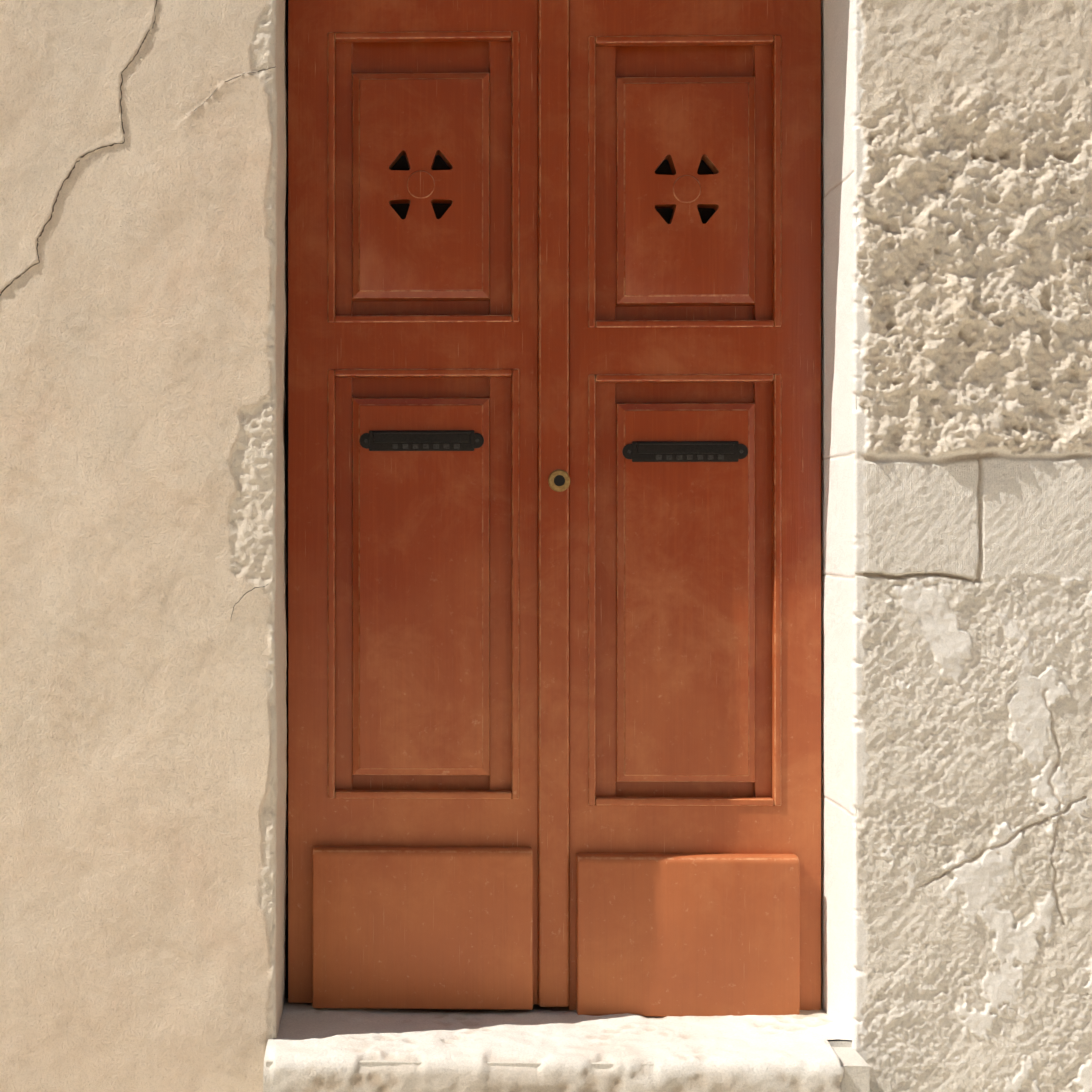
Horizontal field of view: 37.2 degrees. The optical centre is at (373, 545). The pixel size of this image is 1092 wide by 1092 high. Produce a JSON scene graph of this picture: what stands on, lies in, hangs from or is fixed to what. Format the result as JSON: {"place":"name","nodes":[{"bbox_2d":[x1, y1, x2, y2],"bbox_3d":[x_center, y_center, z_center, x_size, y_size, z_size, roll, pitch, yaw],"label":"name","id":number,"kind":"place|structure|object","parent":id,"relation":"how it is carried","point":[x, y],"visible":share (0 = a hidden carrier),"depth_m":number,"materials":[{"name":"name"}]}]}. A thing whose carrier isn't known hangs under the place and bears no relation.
{"place":"outdoors","nodes":[
{"label":"outdoors","id":0,"kind":"place"},
{"bbox_2d":[263,998,868,1091],"bbox_3d":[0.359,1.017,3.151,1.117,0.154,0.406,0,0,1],"label":"sill","id":1,"kind":"structure","parent":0,"point":[309,1048],"depth_m":3.00,"materials":[{"name":"white stone"}]},
{"label":"street ground","id":2,"kind":"structure","parent":0,"visible":0},
{"bbox_2d":[0,0,287,1091],"bbox_3d":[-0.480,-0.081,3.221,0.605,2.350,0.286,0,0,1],"label":"wall","id":3,"kind":"structure","parent":2,"relation":"on","point":[142,666],"depth_m":3.08,"materials":[{"name":"beige paint"}]},
{"bbox_2d":[0,0,275,616],"bbox_3d":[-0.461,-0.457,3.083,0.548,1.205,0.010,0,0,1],"label":"plaster cracks","id":4,"kind":"object","parent":3,"relation":"attached to","point":[93,151],"visible":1,"depth_m":3.08,"materials":[{"name":"brown paint"}]},
{"bbox_2d":[821,0,1091,1091],"bbox_3d":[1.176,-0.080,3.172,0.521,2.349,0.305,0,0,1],"label":"wall stone","id":5,"kind":"object","parent":2,"relation":"on","point":[955,544],"visible":0.92,"depth_m":3.04,"materials":[{"name":"stone"}]},
{"bbox_3d":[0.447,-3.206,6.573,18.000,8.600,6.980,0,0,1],"label":"building wall","id":6,"kind":"structure","parent":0},
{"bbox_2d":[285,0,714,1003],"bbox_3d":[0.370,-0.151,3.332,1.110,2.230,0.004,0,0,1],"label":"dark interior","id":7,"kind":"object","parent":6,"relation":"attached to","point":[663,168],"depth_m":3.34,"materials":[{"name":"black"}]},
{"bbox_2d":[288,0,820,1016],"bbox_3d":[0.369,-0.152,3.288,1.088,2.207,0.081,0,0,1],"label":"double door","id":8,"kind":"structure","parent":6,"relation":"attached to","point":[554,558],"depth_m":3.28,"materials":[{"name":"paint"}]}
]}

